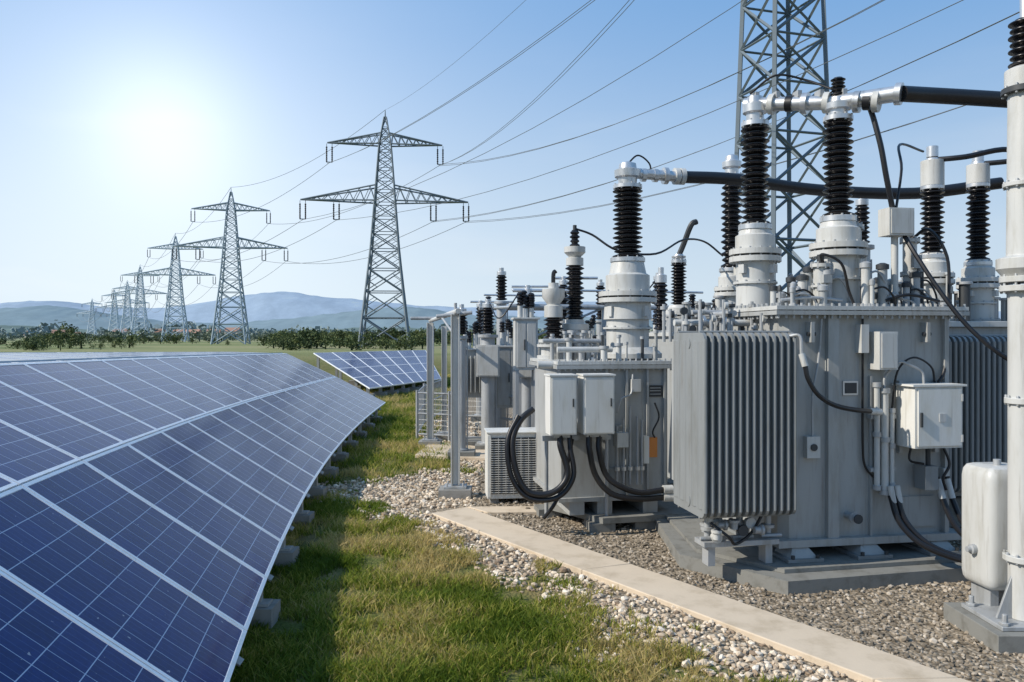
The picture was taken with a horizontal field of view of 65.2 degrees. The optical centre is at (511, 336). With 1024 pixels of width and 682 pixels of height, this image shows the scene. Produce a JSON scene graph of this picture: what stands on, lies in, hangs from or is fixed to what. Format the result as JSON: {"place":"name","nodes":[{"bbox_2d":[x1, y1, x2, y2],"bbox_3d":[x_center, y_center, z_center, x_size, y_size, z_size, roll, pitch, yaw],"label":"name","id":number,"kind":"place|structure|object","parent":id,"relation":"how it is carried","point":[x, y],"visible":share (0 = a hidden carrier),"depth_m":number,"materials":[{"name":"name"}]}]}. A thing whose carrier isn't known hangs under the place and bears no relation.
{"place":"outdoors","nodes":[
{"label":"outdoors","id":0,"kind":"place"},
{"bbox_2d":[0,325,439,332],"bbox_3d":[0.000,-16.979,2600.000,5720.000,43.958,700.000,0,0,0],"label":"hills","id":1,"kind":"structure","parent":0,"point":[7,328],"depth_m":2491.80,"materials":[{"name":"green plant"}]},
{"bbox_2d":[224,326,241,338],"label":"house","id":2,"kind":"structure","parent":0,"point":[231,329],"depth_m":686.69,"materials":[{"name":"tile"}]},
{"bbox_2d":[0,305,652,330],"bbox_3d":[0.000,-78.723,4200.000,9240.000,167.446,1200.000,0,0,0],"label":"hills","id":3,"kind":"structure","parent":0,"point":[34,315],"depth_m":3864.22,"materials":[{"name":"blue"}]},
{"bbox_2d":[0,291,1000,322],"bbox_3d":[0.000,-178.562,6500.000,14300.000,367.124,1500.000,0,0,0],"label":"hills","id":4,"kind":"structure","parent":0,"point":[274,305],"depth_m":6142.14,"materials":[{"name":"blue"}]},
{"bbox_2d":[0,0,1019,310],"label":"sky","id":5,"kind":"structure","parent":0,"point":[119,119],"materials":[{"name":"blue"}]},
{"bbox_2d":[0,338,1023,681],"bbox_3d":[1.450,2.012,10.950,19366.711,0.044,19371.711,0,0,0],"label":"ground","id":6,"kind":"structure","parent":0,"point":[306,356],"depth_m":6.31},
{"bbox_2d":[77,299,106,337],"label":"transmission tower","id":7,"kind":"structure","parent":6,"relation":"on","point":[91,303],"depth_m":799.03,"materials":[{"name":"metal"}]},
{"bbox_2d":[95,289,133,336],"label":"transmission tower","id":8,"kind":"structure","parent":6,"relation":"on","point":[113,305],"depth_m":638.61,"materials":[{"name":"metal"}]},
{"bbox_2d":[105,281,149,337],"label":"transmission tower","id":9,"kind":"structure","parent":6,"relation":"on","point":[127,287],"depth_m":543.75,"materials":[{"name":"metal"}]},
{"bbox_2d":[111,267,168,335],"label":"transmission tower","id":10,"kind":"structure","parent":6,"relation":"on","point":[141,291],"depth_m":425.09,"materials":[{"name":"metal"}]},
{"bbox_2d":[134,233,215,341],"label":"transmission tower","id":11,"kind":"structure","parent":6,"relation":"on","point":[184,322],"depth_m":295.21,"materials":[{"name":"metal"}]},
{"bbox_2d":[0,352,385,681],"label":"solar panel array","id":12,"kind":"object","parent":6,"relation":"on","point":[151,507],"visible":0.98,"depth_m":5.52,"materials":[{"name":"blue glass"}]},
{"bbox_2d":[172,191,287,343],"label":"transmission tower","id":13,"kind":"structure","parent":6,"relation":"on","point":[223,267],"depth_m":204.12,"materials":[{"name":"metal"}]},
{"bbox_2d":[0,323,595,350],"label":"trees","id":14,"kind":"object","parent":6,"relation":"on","point":[291,339],"visible":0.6,"depth_m":130.54,"materials":[{"name":"green plant"}]},
{"bbox_2d":[0,320,652,337],"bbox_3d":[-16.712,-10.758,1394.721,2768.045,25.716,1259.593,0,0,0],"label":"trees","id":15,"kind":"object","parent":6,"relation":"on","point":[21,331],"visible":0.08,"depth_m":918.69,"materials":[{"name":"green plant"}]},
{"bbox_2d":[0,327,652,341],"bbox_3d":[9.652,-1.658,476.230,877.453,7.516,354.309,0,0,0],"label":"trees","id":16,"kind":"object","parent":6,"relation":"on","point":[203,335],"visible":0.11,"depth_m":349.92,"materials":[{"name":"green plant"}]},
{"bbox_2d":[313,350,441,396],"bbox_3d":[-5.203,1.348,31.501,5.192,1.403,12.981,0,0,0],"label":"solar panel array","id":17,"kind":"object","parent":6,"relation":"on","point":[369,370],"visible":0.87,"depth_m":30.29,"materials":[{"name":"blue glass"}]},
{"bbox_2d":[299,110,469,348],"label":"transmission tower","id":18,"kind":"structure","parent":6,"relation":"on","point":[365,307],"depth_m":134.12,"materials":[{"name":"metal"}]},
{"bbox_2d":[78,0,1019,321],"bbox_3d":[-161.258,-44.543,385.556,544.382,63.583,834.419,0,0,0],"label":"overhead power lines","id":19,"kind":"object","parent":18,"relation":"hanging from","point":[560,142],"visible":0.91,"depth_m":93.50,"materials":[{"name":"metal"}]},
{"bbox_2d":[410,303,471,498],"bbox_3d":[-1.221,0.815,12.770,0.856,2.470,6.030,0,0,-6],"label":"steel post frame","id":20,"kind":"object","parent":6,"relation":"on","point":[455,488],"visible":0.87,"depth_m":10.04,"materials":[{"name":"grey metal"}]},
{"bbox_2d":[415,442,484,460],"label":"concrete slab","id":21,"kind":"structure","parent":6,"relation":"on","point":[479,455],"depth_m":13.31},
{"bbox_2d":[447,304,475,459],"bbox_3d":[-0.830,0.760,13.200,0.440,2.580,0.440,0,0,0],"label":"post insulator","id":22,"kind":"object","parent":6,"relation":"on","point":[465,451],"visible":0.66,"depth_m":13.14,"materials":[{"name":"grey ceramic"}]},
{"bbox_2d":[416,379,512,440],"bbox_3d":[-1.360,1.525,16.623,1.592,0.950,7.692,0,0,-17],"label":"fence","id":23,"kind":"object","parent":6,"relation":"on","point":[421,409],"visible":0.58,"depth_m":15.56,"materials":[{"name":"grey metal"}]},
{"bbox_2d":[463,321,483,445],"bbox_3d":[-0.716,0.888,14.555,0.600,2.324,0.690,0,0,-6],"label":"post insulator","id":24,"kind":"object","parent":6,"relation":"on","point":[474,386],"visible":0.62,"depth_m":14.36,"materials":[{"name":"grey metal"}]},
{"bbox_2d":[475,299,499,449],"bbox_3d":[-0.420,0.700,14.000,0.440,2.700,0.440,0,0,0],"label":"voltage transformer","id":25,"kind":"object","parent":6,"relation":"on","point":[488,361],"visible":0.86,"depth_m":13.89,"materials":[{"name":"grey metal"}]},
{"bbox_2d":[470,300,513,421],"bbox_3d":[-0.470,0.600,19.000,1.040,2.900,0.440,0,0,0],"label":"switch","id":26,"kind":"object","parent":6,"relation":"on","point":[479,314],"visible":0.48,"depth_m":18.91,"materials":[{"name":"grey metal"}]},
{"bbox_2d":[494,268,508,427],"bbox_3d":[-0.210,0.340,16.000,0.440,3.420,0.440,0,0,0],"label":"post insulator","id":27,"kind":"object","parent":6,"relation":"on","point":[501,286],"visible":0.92,"depth_m":15.92,"materials":[{"name":"grey ceramic"}]},
{"bbox_2d":[497,319,512,427],"bbox_3d":[-0.050,0.865,14.800,0.650,2.371,0.600,0,0,-6],"label":"switchgear cabinet","id":28,"kind":"object","parent":6,"relation":"on","point":[504,385],"visible":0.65,"depth_m":14.53,"materials":[{"name":"grey metal"}]},
{"bbox_2d":[484,427,542,503],"bbox_3d":[0.084,1.580,9.776,0.820,0.880,0.468,0,0,-6],"label":"cooling unit","id":29,"kind":"object","parent":6,"relation":"on","point":[498,485],"visible":0.45,"depth_m":9.55,"materials":[{"name":"grey metal"}]},
{"bbox_2d":[511,290,539,426],"bbox_3d":[0.200,0.681,12.000,0.440,2.738,0.400,0,0,-6],"label":"switchgear cabinet","id":30,"kind":"object","parent":6,"relation":"on","point":[525,337],"visible":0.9,"depth_m":11.85,"materials":[{"name":"grey metal"}]},
{"bbox_2d":[512,285,568,288],"bbox_3d":[0.770,0.450,18.000,1.560,3.200,0.440,0,0,0],"label":"busbar","id":31,"kind":"object","parent":6,"relation":"on","point":[529,286],"visible":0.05,"depth_m":17.99,"materials":[{"name":"grey metal"}]},
{"bbox_2d":[513,289,568,426],"bbox_3d":[0.530,0.650,12.600,1.040,2.800,0.440,0,0,0],"label":"current transformer","id":32,"kind":"object","parent":6,"relation":"on","point":[525,376],"visible":0.06,"depth_m":12.51,"materials":[{"name":"grey metal"}]},
{"bbox_2d":[555,276,597,322],"bbox_3d":[1.090,0.500,14.000,0.820,3.100,0.440,0,0,0],"label":"post insulator","id":33,"kind":"object","parent":6,"relation":"on","point":[563,281],"visible":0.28,"depth_m":13.94,"materials":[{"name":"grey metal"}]},
{"bbox_2d":[560,323,597,357],"bbox_3d":[1.100,0.920,13.000,0.800,2.260,0.600,0,0,-6],"label":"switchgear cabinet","id":34,"kind":"object","parent":6,"relation":"on","point":[593,337],"visible":0.06,"depth_m":12.98,"materials":[{"name":"grey metal"}]},
{"bbox_2d":[581,314,595,352],"bbox_3d":[1.500,0.802,16.000,1.000,2.495,0.700,0,0,-6],"label":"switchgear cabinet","id":35,"kind":"object","parent":6,"relation":"on","point":[592,323],"visible":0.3,"depth_m":15.97,"materials":[{"name":"grey metal"}]},
{"bbox_2d":[479,281,702,430],"bbox_3d":[1.350,0.521,15.346,4.120,3.058,4.709,0,0,0],"label":"busbar gantry","id":36,"kind":"object","parent":6,"relation":"on","point":[540,307],"visible":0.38,"depth_m":13.72,"materials":[{"name":"grey metal"}]},
{"bbox_2d":[595,279,604,335],"bbox_3d":[2.100,0.350,19.000,0.440,3.400,0.440,0,0,0],"label":"post insulator","id":37,"kind":"object","parent":6,"relation":"on","point":[600,286],"visible":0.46,"depth_m":18.92,"materials":[{"name":"grey metal"}]},
{"bbox_2d":[651,273,659,330],"bbox_3d":[3.100,0.350,17.000,0.440,3.400,0.440,0,0,0],"label":"post insulator","id":38,"kind":"object","parent":6,"relation":"on","point":[654,311],"visible":0.07,"depth_m":16.96,"materials":[{"name":"grey ceramic"}]},
{"bbox_2d":[652,314,661,330],"bbox_3d":[2.804,0.817,14.955,1.000,2.465,0.790,0,0,-6],"label":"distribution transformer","id":39,"kind":"object","parent":6,"relation":"on","point":[654,321],"visible":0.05,"depth_m":14.96,"materials":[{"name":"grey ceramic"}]},
{"bbox_2d":[650,267,667,332],"bbox_3d":[2.420,0.465,13.000,0.440,3.170,0.440,0,0,0],"label":"post insulator","id":40,"kind":"object","parent":6,"relation":"on","point":[660,285],"visible":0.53,"depth_m":12.93,"materials":[{"name":"grey ceramic"}]},
{"bbox_2d":[649,154,742,484],"bbox_3d":[2.975,-0.175,10.772,2.300,4.350,1.600,0,0,-8],"label":"power transformer","id":41,"kind":"object","parent":6,"relation":"on","point":[725,289],"visible":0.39,"depth_m":10.27,"materials":[{"name":"grey metal"}]},
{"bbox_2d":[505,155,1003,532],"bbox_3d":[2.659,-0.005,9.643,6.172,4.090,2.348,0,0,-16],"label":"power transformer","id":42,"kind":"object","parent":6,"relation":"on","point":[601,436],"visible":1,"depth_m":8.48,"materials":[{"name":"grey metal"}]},
{"bbox_2d":[734,0,828,302],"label":"transmission tower","id":43,"kind":"structure","parent":6,"relation":"on","point":[788,248],"depth_m":74.01,"materials":[{"name":"metal"}]},
{"bbox_2d":[655,74,1006,595],"bbox_3d":[4.319,-0.196,7.400,5.956,4.493,2.400,0,0,0],"label":"power transformer","id":44,"kind":"object","parent":6,"relation":"on","point":[839,419],"visible":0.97,"depth_m":6.79,"materials":[{"name":"grey metal"}]},
{"bbox_2d":[854,198,874,278],"bbox_3d":[4.550,0.100,10.400,0.440,3.900,0.440,0,0,0],"label":"post insulator","id":45,"kind":"object","parent":6,"relation":"on","point":[862,212],"visible":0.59,"depth_m":10.33,"materials":[{"name":"grey ceramic"}]},
{"bbox_2d":[898,145,1012,526],"bbox_3d":[5.567,-0.060,9.291,4.095,4.120,2.468,0,0,-8],"label":"power transformer","id":46,"kind":"object","parent":6,"relation":"on","point":[977,283],"visible":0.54,"depth_m":8.86,"materials":[{"name":"grey metal"}]},
{"bbox_2d":[944,0,1023,653],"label":"bushing support column","id":47,"kind":"structure","parent":6,"relation":"on","point":[1000,628],"depth_m":5.31,"materials":[{"name":"grey metal"}]},
{"bbox_2d":[962,459,1006,605],"bbox_3d":[3.452,1.460,5.680,0.500,1.180,0.450,0,0,-6],"label":"oil expansion tank","id":48,"kind":"object","parent":47,"relation":"on","point":[984,521],"visible":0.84,"depth_m":5.57,"materials":[{"name":"grey metal"}]},
{"bbox_2d":[230,373,800,681],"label":"grass","id":49,"kind":"structure","parent":0,"point":[342,540],"depth_m":5.67,"materials":[{"name":"green plant"}]},
{"bbox_2d":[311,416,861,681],"bbox_3d":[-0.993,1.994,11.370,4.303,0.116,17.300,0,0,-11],"label":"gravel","id":50,"kind":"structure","parent":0,"point":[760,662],"depth_m":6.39,"materials":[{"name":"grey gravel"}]},
{"bbox_2d":[432,506,970,681],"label":"concrete path","id":51,"kind":"structure","parent":0,"point":[854,660],"depth_m":5.83,"materials":[{"name":"beige concrete"}]},
{"bbox_2d":[470,416,1023,681],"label":"gravel","id":52,"kind":"structure","parent":0,"point":[942,657],"depth_m":6.01,"materials":[{"name":"grey gravel"}]}
]}

